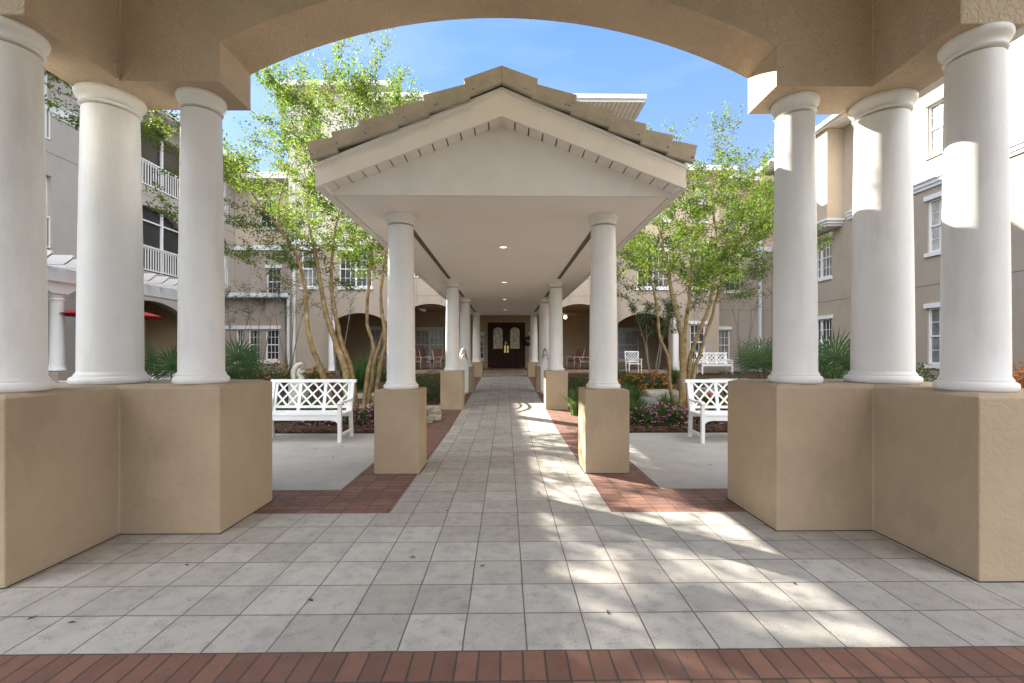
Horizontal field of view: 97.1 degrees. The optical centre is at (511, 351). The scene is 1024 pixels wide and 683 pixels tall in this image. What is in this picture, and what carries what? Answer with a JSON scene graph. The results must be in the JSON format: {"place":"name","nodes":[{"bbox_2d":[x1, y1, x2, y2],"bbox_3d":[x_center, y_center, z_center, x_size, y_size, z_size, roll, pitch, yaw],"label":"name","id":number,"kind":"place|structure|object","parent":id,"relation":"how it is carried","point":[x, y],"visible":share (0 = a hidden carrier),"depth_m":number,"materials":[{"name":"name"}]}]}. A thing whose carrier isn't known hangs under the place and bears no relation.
{"place":"outdoors","nodes":[
{"label":"outdoors","id":0,"kind":"place"},
{"bbox_2d":[44,70,252,379],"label":"residential wing","id":1,"kind":"structure","parent":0,"point":[160,247],"depth_m":16.57,"materials":[{"name":"paint"}]},
{"bbox_2d":[152,364,175,379],"bbox_3d":[-8.586,0.799,10.880,0.650,1.008,0.640,0,0,9],"label":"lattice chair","id":2,"kind":"object","parent":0,"point":[166,378],"visible":0.13,"depth_m":10.86,"materials":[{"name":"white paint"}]},
{"bbox_2d":[272,433,373,489],"bbox_3d":[-4.706,1.471,6.240,5.840,0.098,3.240,0,0,-1],"label":"concrete pad","id":3,"kind":"object","parent":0,"point":[300,462],"visible":0.12,"depth_m":5.92,"materials":[{"name":"concrete"}]},
{"bbox_2d":[271,379,356,442],"bbox_3d":[-3.350,0.943,7.351,1.430,0.955,0.703,0,0,-1],"label":"garden bench","id":4,"kind":"object","parent":3,"relation":"on","point":[323,414],"visible":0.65,"depth_m":7.55,"materials":[{"name":"white paint"}]},
{"bbox_2d":[253,490,405,513],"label":"brick paving","id":5,"kind":"structure","parent":0,"point":[335,501],"depth_m":4.30,"materials":[{"name":"brick"}]},
{"bbox_2d":[341,377,481,489],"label":"brick verge","id":6,"kind":"structure","parent":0,"point":[368,479],"depth_m":5.24,"materials":[{"name":"brick"}]},
{"bbox_2d":[427,405,441,416],"bbox_3d":[-1.762,1.279,9.684,0.448,0.230,0.445,0,0,-37],"label":"boulder","id":7,"kind":"object","parent":6,"relation":"on","point":[437,410],"visible":0.44,"depth_m":9.57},
{"bbox_2d":[428,414,440,420],"bbox_3d":[-1.571,1.343,9.184,0.256,0.115,0.291,0,0,-16],"label":"boulder","id":8,"kind":"object","parent":6,"relation":"on","point":[436,417],"visible":0.73,"depth_m":9.08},
{"bbox_2d":[460,348,468,393],"bbox_3d":[-1.336,0.610,12.484,0.080,1.443,2.380,0,0,-1],"label":"statue","id":9,"kind":"object","parent":6,"relation":"on","point":[464,361],"visible":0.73,"depth_m":13.03,"materials":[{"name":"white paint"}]},
{"bbox_2d":[331,368,667,373],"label":"porch floor","id":10,"kind":"structure","parent":0,"point":[509,370],"depth_m":20.97,"materials":[{"name":"tile"}]},
{"bbox_2d":[415,349,428,367],"bbox_3d":[-4.550,0.350,22.265,0.776,1.024,0.604,0,0,29],"label":"patio chair","id":11,"kind":"object","parent":10,"relation":"on","point":[417,357],"visible":0.62,"depth_m":22.35,"materials":[{"name":"brown metal"}]},
{"bbox_2d":[418,349,436,368],"bbox_3d":[-4.216,0.350,22.563,0.776,1.024,0.604,0,0,19],"label":"patio chair","id":12,"kind":"object","parent":10,"relation":"on","point":[422,354],"visible":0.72,"depth_m":22.49,"materials":[{"name":"brown metal"}]},
{"bbox_2d":[432,349,444,369],"bbox_3d":[-3.483,0.350,22.185,0.776,1.024,0.604,0,0,39],"label":"patio chair","id":13,"kind":"object","parent":10,"relation":"on","point":[437,355],"visible":0.81,"depth_m":22.23,"materials":[{"name":"brown metal"}]},
{"bbox_2d":[566,349,584,368],"bbox_3d":[3.217,0.350,22.866,0.776,1.024,0.604,0,0,-31],"label":"patio chair","id":14,"kind":"object","parent":10,"relation":"on","point":[579,353],"visible":0.83,"depth_m":22.89,"materials":[{"name":"brown metal"}]},
{"bbox_2d":[574,349,588,368],"bbox_3d":[3.504,0.350,22.262,0.776,1.024,0.604,0,0,-21],"label":"patio chair","id":15,"kind":"object","parent":10,"relation":"on","point":[586,357],"visible":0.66,"depth_m":22.30,"materials":[{"name":"white metal"}]},
{"bbox_2d":[168,18,830,173],"label":"sky","id":16,"kind":"structure","parent":0,"point":[678,84],"materials":[{"name":"blue"}]},
{"bbox_2d":[390,374,610,512],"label":"walkway","id":17,"kind":"structure","parent":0,"point":[503,446],"depth_m":5.65,"materials":[{"name":"tile"}]},
{"bbox_2d":[230,371,770,433],"bbox_3d":[-0.244,1.167,15.448,25.800,0.546,15.100,0,0,-1],"label":"garden bed","id":18,"kind":"object","parent":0,"point":[337,388],"visible":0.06,"depth_m":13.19,"materials":[{"name":"wood"}]},
{"bbox_2d":[60,309,162,319],"bbox_3d":[-9.782,0.080,11.075,1.940,2.680,1.940,0,0,10],"label":"patio umbrella","id":19,"kind":"object","parent":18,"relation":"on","point":[72,313],"visible":0.04,"depth_m":11.04,"materials":[{"name":"red fabric"}]},
{"bbox_2d":[44,69,227,141],"bbox_3d":[-7.206,-2.585,8.545,2.787,8.041,3.292,0,0,-1],"label":"crape myrtle","id":20,"kind":"object","parent":18,"relation":"on","point":[77,122],"visible":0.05,"depth_m":8.30,"materials":[{"name":"green plant"}]},
{"bbox_2d":[144,335,176,379],"bbox_3d":[-7.331,0.456,9.390,2.655,1.762,2.088,0,0,22],"label":"palmetto","id":21,"kind":"object","parent":18,"relation":"on","point":[169,366],"visible":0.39,"depth_m":9.15,"materials":[{"name":"green plant"}]},
{"bbox_2d":[225,284,267,371],"bbox_3d":[-11.767,-0.855,19.276,2.542,3.829,2.050,0,0,31],"label":"young tree","id":22,"kind":"object","parent":18,"relation":"on","point":[235,312],"visible":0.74,"depth_m":19.18,"materials":[{"name":"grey plant"}]},
{"bbox_2d":[225,335,284,380],"bbox_3d":[-6.438,0.440,10.372,2.603,1.729,1.868,0,0,-1],"label":"palmetto","id":23,"kind":"object","parent":18,"relation":"on","point":[248,361],"visible":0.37,"depth_m":10.27,"materials":[{"name":"green plant"}]},
{"bbox_2d":[231,277,287,372],"bbox_3d":[-11.008,-1.102,20.030,2.079,4.281,2.252,0,0,-20],"label":"young tree","id":24,"kind":"object","parent":18,"relation":"on","point":[279,291],"visible":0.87,"depth_m":19.90,"materials":[{"name":"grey plant"}]},
{"bbox_2d":[259,356,290,391],"bbox_3d":[-7.373,0.697,14.104,1.308,1.112,0.928,0,0,-1],"label":"lantana bush","id":25,"kind":"object","parent":18,"relation":"on","point":[276,373],"visible":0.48,"depth_m":14.04,"materials":[{"name":"green plant"}]},
{"bbox_2d":[141,28,429,410],"bbox_3d":[-3.985,-2.465,9.686,7.077,7.700,6.784,0,0,-1],"label":"crape myrtle","id":26,"kind":"object","parent":18,"relation":"on","point":[362,97],"visible":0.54,"depth_m":9.57,"materials":[{"name":"green plant"}]},
{"bbox_2d":[251,267,324,372],"bbox_3d":[-9.924,-1.317,19.897,3.383,4.712,2.123,0,0,-1],"label":"young tree","id":27,"kind":"object","parent":18,"relation":"on","point":[277,289],"visible":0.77,"depth_m":19.81,"materials":[{"name":"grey plant"}]},
{"bbox_2d":[288,362,308,404],"bbox_3d":[-5.116,0.825,10.835,0.351,1.170,0.340,0,0,-1],"label":"statue","id":28,"kind":"object","parent":18,"relation":"on","point":[297,371],"visible":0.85,"depth_m":10.75,"materials":[{"name":"stone"}]},
{"bbox_2d":[292,392,322,409],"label":"grass clump","id":29,"kind":"object","parent":18,"relation":"on","point":[305,403],"visible":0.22,"depth_m":9.38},
{"bbox_2d":[296,421,326,425],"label":"pink flowers","id":30,"kind":"object","parent":18,"relation":"on","point":[308,422],"visible":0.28,"depth_m":8.58,"materials":[{"name":"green plant"}]},
{"bbox_2d":[303,364,331,389],"bbox_3d":[-6.270,0.807,14.508,1.185,0.926,0.798,0,0,-1],"label":"lantana bush","id":31,"kind":"object","parent":18,"relation":"on","point":[317,376],"visible":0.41,"depth_m":14.44,"materials":[{"name":"green plant"}]},
{"bbox_2d":[314,408,345,424],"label":"pink flowers","id":32,"kind":"object","parent":18,"relation":"on","point":[330,421],"visible":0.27,"depth_m":8.63,"materials":[{"name":"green plant"}]},
{"bbox_2d":[315,275,365,374],"bbox_3d":[-7.503,-1.117,19.710,2.144,4.326,1.883,0,0,43],"label":"young tree","id":33,"kind":"object","parent":18,"relation":"on","point":[331,317],"visible":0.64,"depth_m":19.79,"materials":[{"name":"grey plant"}]},
{"bbox_2d":[342,403,372,425],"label":"pink flowers","id":34,"kind":"object","parent":18,"relation":"on","point":[359,418],"visible":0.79,"depth_m":8.67,"materials":[{"name":"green plant"}]},
{"bbox_2d":[352,359,375,390],"bbox_3d":[-4.809,0.706,14.361,1.275,1.025,1.334,0,0,-1],"label":"grass clump","id":35,"kind":"object","parent":18,"relation":"on","point":[360,373],"visible":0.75,"depth_m":14.20,"materials":[{"name":"plant"}]},
{"bbox_2d":[357,393,373,401],"bbox_3d":[-3.641,1.142,11.351,0.880,0.184,0.766,0,0,-12],"label":"boulder","id":36,"kind":"object","parent":18,"relation":"on","point":[360,395],"visible":0.16,"depth_m":11.07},
{"bbox_2d":[354,354,378,382],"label":"grass clump","id":37,"kind":"object","parent":18,"relation":"on","point":[367,360],"visible":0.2,"depth_m":16.40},
{"bbox_2d":[362,403,373,421],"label":"pink flowers","id":38,"kind":"object","parent":18,"relation":"on","point":[370,413],"visible":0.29,"depth_m":8.97,"materials":[{"name":"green plant"}]},
{"bbox_2d":[374,367,386,380],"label":"hedge","id":39,"kind":"object","parent":18,"relation":"on","point":[383,375],"visible":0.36,"depth_m":17.21,"materials":[{"name":"green plant"}]},
{"bbox_2d":[415,370,439,399],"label":"hedge","id":40,"kind":"object","parent":18,"relation":"on","point":[431,390],"visible":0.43,"depth_m":12.43,"materials":[{"name":"green plant"}]},
{"bbox_2d":[557,385,577,415],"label":"grass clump","id":41,"kind":"object","parent":18,"relation":"on","point":[573,398],"visible":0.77,"depth_m":9.74,"materials":[{"name":"plant"}]},
{"bbox_2d":[568,371,588,396],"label":"hedge","id":42,"kind":"object","parent":18,"relation":"on","point":[584,383],"visible":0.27,"depth_m":12.58,"materials":[{"name":"green plant"}]},
{"bbox_2d":[617,369,636,381],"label":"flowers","id":43,"kind":"object","parent":18,"relation":"on","point":[624,374],"visible":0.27,"depth_m":16.98,"materials":[{"name":"green plant"}]},
{"bbox_2d":[618,372,648,391],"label":"lantana bush","id":44,"kind":"object","parent":18,"relation":"on","point":[630,381],"visible":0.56,"depth_m":12.95,"materials":[{"name":"green plant"}]},
{"bbox_2d":[620,382,651,416],"bbox_3d":[2.551,0.989,9.619,1.054,0.776,1.063,0,0,-1],"label":"grass clump","id":45,"kind":"object","parent":18,"relation":"on","point":[635,395],"visible":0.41,"depth_m":9.55,"materials":[{"name":"plant"}]},
{"bbox_2d":[629,397,653,421],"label":"grass clump","id":46,"kind":"object","parent":18,"relation":"on","point":[637,404],"visible":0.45,"depth_m":8.95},
{"bbox_2d":[629,404,660,425],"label":"pink flowers","id":47,"kind":"object","parent":18,"relation":"on","point":[645,417],"visible":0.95,"depth_m":8.69,"materials":[{"name":"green plant"}]},
{"bbox_2d":[628,369,667,391],"bbox_3d":[3.941,0.895,13.251,1.337,0.822,0.940,0,0,-1],"label":"lantana bush","id":48,"kind":"object","parent":18,"relation":"on","point":[653,380],"visible":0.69,"depth_m":13.14,"materials":[{"name":"green plant"}]},
{"bbox_2d":[639,397,657,408],"bbox_3d":[3.077,1.207,10.441,0.416,0.288,0.563,0,0,-45],"label":"boulder","id":49,"kind":"object","parent":18,"relation":"on","point":[649,400],"visible":0.34,"depth_m":10.24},
{"bbox_2d":[627,298,681,379],"bbox_3d":[5.364,-0.438,17.017,2.040,3.155,1.546,0,0,17],"label":"young tree","id":50,"kind":"object","parent":18,"relation":"on","point":[632,308],"visible":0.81,"depth_m":16.98,"materials":[{"name":"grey plant"}]},
{"bbox_2d":[640,389,678,407],"bbox_3d":[3.620,1.140,11.065,0.880,0.414,0.838,0,0,-7],"label":"boulder","id":51,"kind":"object","parent":18,"relation":"on","point":[652,392],"visible":0.41,"depth_m":10.74,"materials":[{"name":"stone"}]},
{"bbox_2d":[642,399,679,425],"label":"pink flowers","id":52,"kind":"object","parent":18,"relation":"on","point":[661,413],"visible":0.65,"depth_m":8.74,"materials":[{"name":"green plant"}]},
{"bbox_2d":[647,373,674,388],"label":"lantana bush","id":53,"kind":"object","parent":18,"relation":"on","point":[665,378],"visible":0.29,"depth_m":13.60,"materials":[{"name":"green plant"}]},
{"bbox_2d":[650,392,680,412],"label":"grass clump","id":54,"kind":"object","parent":18,"relation":"on","point":[669,401],"visible":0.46,"depth_m":9.78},
{"bbox_2d":[662,364,679,383],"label":"grass clump","id":55,"kind":"object","parent":18,"relation":"on","point":[674,377],"visible":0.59,"depth_m":16.18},
{"bbox_2d":[661,405,693,427],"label":"pink flowers","id":56,"kind":"object","parent":18,"relation":"on","point":[681,416],"visible":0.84,"depth_m":8.61,"materials":[{"name":"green plant"}]},
{"bbox_2d":[657,287,714,375],"bbox_3d":[7.818,-0.897,19.783,2.630,3.900,1.962,0,0,-1],"label":"young tree","id":57,"kind":"object","parent":18,"relation":"on","point":[693,306],"visible":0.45,"depth_m":19.77,"materials":[{"name":"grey plant"}]},
{"bbox_2d":[683,408,706,423],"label":"pink flowers","id":58,"kind":"object","parent":18,"relation":"on","point":[696,420],"visible":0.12,"depth_m":8.87,"materials":[{"name":"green plant"}]},
{"bbox_2d":[694,387,722,396],"bbox_3d":[5.351,1.096,12.275,0.640,0.230,0.669,0,0,-27],"label":"boulder","id":59,"kind":"object","parent":18,"relation":"on","point":[699,393],"visible":0.28,"depth_m":12.13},
{"bbox_2d":[695,391,727,410],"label":"lantana bush","id":60,"kind":"object","parent":18,"relation":"on","point":[709,395],"visible":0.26,"depth_m":9.85,"materials":[{"name":"green plant"}]},
{"bbox_2d":[697,408,727,423],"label":"pink flowers","id":61,"kind":"object","parent":18,"relation":"on","point":[718,422],"visible":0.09,"depth_m":8.83,"materials":[{"name":"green plant"}]},
{"bbox_2d":[695,352,733,373],"bbox_3d":[9.009,0.502,20.152,1.430,0.955,0.703,0,0,-1],"label":"garden bench","id":62,"kind":"object","parent":18,"relation":"on","point":[726,364],"visible":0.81,"depth_m":20.36,"materials":[{"name":"white paint"}]},
{"bbox_2d":[703,378,743,389],"bbox_3d":[6.340,0.945,13.301,1.360,0.299,0.843,0,0,-12],"label":"boulder","id":63,"kind":"object","parent":18,"relation":"on","point":[721,384],"visible":0.15,"depth_m":12.97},
{"bbox_2d":[616,101,835,410],"bbox_3d":[4.006,-1.802,10.618,6.957,6.565,5.703,0,0,-1],"label":"crape myrtle","id":64,"kind":"object","parent":18,"relation":"on","point":[713,269],"visible":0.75,"depth_m":9.88,"materials":[{"name":"green plant"}]},
{"bbox_2d":[708,336,771,378],"bbox_3d":[6.471,0.328,11.168,2.758,1.914,2.858,0,0,-1],"label":"palmetto","id":65,"kind":"object","parent":18,"relation":"on","point":[763,358],"visible":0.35,"depth_m":11.55,"materials":[{"name":"green plant"}]},
{"bbox_2d":[722,263,772,373],"bbox_3d":[10.768,-1.565,20.851,2.293,5.168,3.182,0,0,-1],"label":"young tree","id":66,"kind":"object","parent":18,"relation":"on","point":[757,302],"visible":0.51,"depth_m":20.57,"materials":[{"name":"green plant"}]},
{"bbox_2d":[818,327,849,378],"bbox_3d":[7.310,0.360,10.252,3.411,1.916,2.856,0,0,-41],"label":"palmetto","id":67,"kind":"object","parent":18,"relation":"on","point":[835,370],"visible":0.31,"depth_m":9.64,"materials":[{"name":"green plant"}]},
{"bbox_2d":[916,363,939,381],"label":"croton hedge","id":68,"kind":"object","parent":18,"relation":"on","point":[925,373],"visible":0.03,"depth_m":8.94,"materials":[{"name":"green plant"}]},
{"bbox_2d":[0,511,1023,654],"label":"pavement tiles","id":69,"kind":"object","parent":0,"point":[255,583],"visible":1,"depth_m":2.69,"materials":[{"name":"stone"}]},
{"bbox_2d":[0,0,1023,587],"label":"pavilion","id":70,"kind":"structure","parent":69,"relation":"on","point":[108,438],"depth_m":3.54,"materials":[{"name":"paint"}]},
{"bbox_2d":[0,462,1023,588],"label":"paving joints","id":71,"kind":"object","parent":69,"relation":"on","point":[584,473],"visible":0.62,"depth_m":3.51,"materials":[{"name":"grey"}]},
{"bbox_2d":[0,646,1023,682],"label":"brick band","id":72,"kind":"object","parent":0,"point":[998,664],"depth_m":2.04,"materials":[{"name":"brick"}]},
{"bbox_2d":[529,377,660,488],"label":"brick verge","id":73,"kind":"structure","parent":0,"point":[565,421],"depth_m":5.37,"materials":[{"name":"brick"}]},
{"bbox_2d":[541,348,548,393],"bbox_3d":[0.923,0.610,12.513,0.080,1.443,2.380,0,0,-1],"label":"garden railing","id":74,"kind":"object","parent":73,"relation":"on","point":[544,361],"visible":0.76,"depth_m":13.06,"materials":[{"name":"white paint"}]},
{"bbox_2d":[624,351,641,372],"bbox_3d":[5.458,0.469,20.327,0.640,1.008,0.650,0,0,-1],"label":"lattice chair","id":75,"kind":"object","parent":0,"point":[629,363],"visible":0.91,"depth_m":20.54,"materials":[{"name":"white paint"}]},
{"bbox_2d":[597,488,744,511],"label":"brick paving","id":76,"kind":"structure","parent":0,"point":[673,500],"depth_m":4.33,"materials":[{"name":"brick"}]},
{"bbox_2d":[629,433,727,488],"bbox_3d":[4.453,1.471,6.358,5.840,0.098,3.240,0,0,-1],"label":"concrete pad","id":77,"kind":"object","parent":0,"point":[672,460],"visible":0.12,"depth_m":6.03,"materials":[{"name":"concrete"}]},
{"bbox_2d":[684,379,735,443],"bbox_3d":[3.622,0.943,7.301,1.430,0.955,0.703,0,0,1],"label":"garden bench","id":78,"kind":"object","parent":77,"relation":"on","point":[709,416],"visible":0.54,"depth_m":7.51,"materials":[{"name":"white paint"}]},
{"bbox_2d":[756,26,1023,386],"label":"residential wing","id":79,"kind":"structure","parent":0,"point":[834,156],"depth_m":14.07,"materials":[{"name":"paint"}]},
{"bbox_2d":[817,231,832,281],"bbox_3d":[12.755,-3.840,18.666,0.200,1.880,1.460,0,0,-1],"label":"window","id":80,"kind":"structure","parent":79,"relation":"in","point":[823,256],"depth_m":18.49,"materials":[{"name":"white paint"}]},
{"bbox_2d":[818,315,832,363],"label":"window","id":81,"kind":"structure","parent":79,"relation":"in","point":[824,325],"depth_m":18.49,"materials":[{"name":"white paint"}]},
{"bbox_2d":[923,302,939,368],"bbox_3d":[12.822,-0.490,13.467,0.200,1.980,1.060,0,0,-1],"label":"window","id":82,"kind":"structure","parent":79,"relation":"in","point":[934,313],"depth_m":13.76,"materials":[{"name":"white paint"}]},
{"bbox_2d":[923,191,941,257],"bbox_3d":[12.822,-3.840,13.467,0.200,1.880,1.060,0,0,-1],"label":"window","id":83,"kind":"structure","parent":79,"relation":"in","point":[934,205],"depth_m":13.76,"materials":[{"name":"white paint"}]},
{"bbox_2d":[923,92,943,160],"bbox_3d":[12.822,-6.790,13.467,0.200,1.780,1.060,0,0,-1],"label":"window","id":84,"kind":"structure","parent":79,"relation":"in","point":[936,110],"depth_m":13.72,"materials":[{"name":"white paint"}]},
{"bbox_2d":[1012,361,1023,387],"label":"croton hedge","id":85,"kind":"object","parent":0,"point":[1017,375],"visible":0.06,"depth_m":7.43,"materials":[{"name":"orange plant"}]},
{"label":"ground beside pavilion","id":86,"kind":"structure","parent":0,"visible":0},
{"bbox_2d":[47,250,177,382],"bbox_3d":[-11.330,-0.315,9.604,3.620,3.570,11.100,0,0,-1],"label":"pergola","id":87,"kind":"object","parent":86,"relation":"on","point":[61,270],"visible":0.34,"depth_m":10.18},
{"label":"ground","id":88,"kind":"structure","parent":0,"visible":0},
{"bbox_2d":[225,79,773,373],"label":"building","id":89,"kind":"structure","parent":88,"relation":"on","point":[502,337],"depth_m":20.93,"materials":[{"name":"beige"}]},
{"bbox_2d":[237,329,243,353],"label":"window","id":90,"kind":"structure","parent":89,"relation":"in","point":[240,332],"depth_m":20.83,"materials":[{"name":"white paint"}]},
{"bbox_2d":[249,330,259,358],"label":"window","id":91,"kind":"structure","parent":89,"relation":"in","point":[255,332],"depth_m":20.85,"materials":[{"name":"white paint"}]},
{"bbox_2d":[258,197,277,229],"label":"window","id":92,"kind":"structure","parent":89,"relation":"in","point":[272,198],"depth_m":21.83,"materials":[{"name":"white paint"}]},
{"bbox_2d":[266,330,278,359],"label":"window","id":93,"kind":"structure","parent":89,"relation":"in","point":[272,348],"depth_m":20.86,"materials":[{"name":"white paint"}]},
{"bbox_2d":[265,265,281,292],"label":"window","id":94,"kind":"structure","parent":89,"relation":"in","point":[271,281],"depth_m":21.86,"materials":[{"name":"glass"}]},
{"bbox_2d":[300,183,317,221],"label":"window","id":95,"kind":"structure","parent":89,"relation":"in","point":[304,210],"depth_m":20.78,"materials":[{"name":"white paint"}]},
{"bbox_2d":[300,247,318,289],"bbox_3d":[-9.263,-3.815,20.722,0.860,1.930,0.200,0,0,-1],"label":"window","id":96,"kind":"structure","parent":89,"relation":"in","point":[310,278],"depth_m":20.78,"materials":[{"name":"white paint"}]},
{"bbox_2d":[300,117,321,153],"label":"window","id":97,"kind":"structure","parent":89,"relation":"in","point":[300,117],"depth_m":20.78,"materials":[{"name":"white paint"}]},
{"bbox_2d":[337,247,373,289],"bbox_3d":[-7.164,-3.815,20.749,1.660,1.930,0.200,0,0,-1],"label":"window","id":98,"kind":"structure","parent":89,"relation":"in","point":[345,270],"depth_m":20.80,"materials":[{"name":"white paint"}]},
{"bbox_2d":[369,326,385,358],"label":"window","id":99,"kind":"structure","parent":89,"relation":"in","point":[376,331],"depth_m":24.61,"materials":[{"name":"white paint"}]},
{"bbox_2d":[416,327,443,358],"bbox_3d":[-4.486,-0.400,24.584,1.602,1.900,0.200,0,0,-1],"label":"window","id":100,"kind":"structure","parent":89,"relation":"in","point":[427,338],"depth_m":24.64,"materials":[{"name":"white paint"}]},
{"bbox_2d":[480,332,484,360],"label":"window","id":101,"kind":"structure","parent":89,"relation":"in","point":[482,334],"depth_m":24.68,"materials":[{"name":"glass"}]},
{"bbox_2d":[489,325,505,366],"bbox_3d":[-0.769,-0.313,24.677,0.919,2.315,0.151,0,0,-1],"label":"door","id":102,"kind":"structure","parent":89,"relation":"in","point":[497,333],"depth_m":24.70,"materials":[{"name":"brown wood"}]},
{"bbox_2d":[507,325,522,366],"bbox_3d":[0.162,-0.313,24.689,0.919,2.315,0.151,0,0,-1],"label":"door","id":103,"kind":"structure","parent":89,"relation":"in","point":[514,332],"depth_m":24.71,"materials":[{"name":"brown wood"}]},
{"bbox_2d":[618,327,639,361],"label":"window","id":104,"kind":"structure","parent":89,"relation":"in","point":[628,337],"depth_m":24.78,"materials":[{"name":"white paint"}]},
{"bbox_2d":[636,248,671,289],"bbox_3d":[6.535,-3.815,20.926,1.660,1.930,0.200,0,0,-1],"label":"window","id":105,"kind":"structure","parent":89,"relation":"in","point":[662,278],"depth_m":20.99,"materials":[{"name":"white paint"}]},
{"bbox_2d":[688,321,706,362],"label":"window","id":106,"kind":"structure","parent":89,"relation":"in","point":[692,330],"depth_m":21.01,"materials":[{"name":"white paint"}]},
{"bbox_2d":[690,249,705,289],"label":"window","id":107,"kind":"structure","parent":89,"relation":"in","point":[699,249],"depth_m":21.01,"materials":[{"name":"glass"}]},
{"bbox_2d":[690,182,707,222],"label":"window","id":108,"kind":"structure","parent":89,"relation":"in","point":[690,182],"depth_m":20.99,"materials":[{"name":"white paint"}]},
{"bbox_2d":[719,327,731,362],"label":"window","id":109,"kind":"structure","parent":89,"relation":"in","point":[724,332],"depth_m":22.13,"materials":[{"name":"white paint"}]},
{"bbox_2d":[724,255,742,292],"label":"window","id":110,"kind":"structure","parent":89,"relation":"in","point":[727,284],"depth_m":22.14,"materials":[{"name":"glass"}]},
{"bbox_2d":[725,193,742,229],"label":"window","id":111,"kind":"structure","parent":89,"relation":"in","point":[739,193],"depth_m":22.14,"materials":[{"name":"white paint"}]},
{"bbox_2d":[307,66,696,473],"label":"covered walkway","id":112,"kind":"structure","parent":88,"relation":"on","point":[501,190],"depth_m":5.26,"materials":[{"name":"paint"}]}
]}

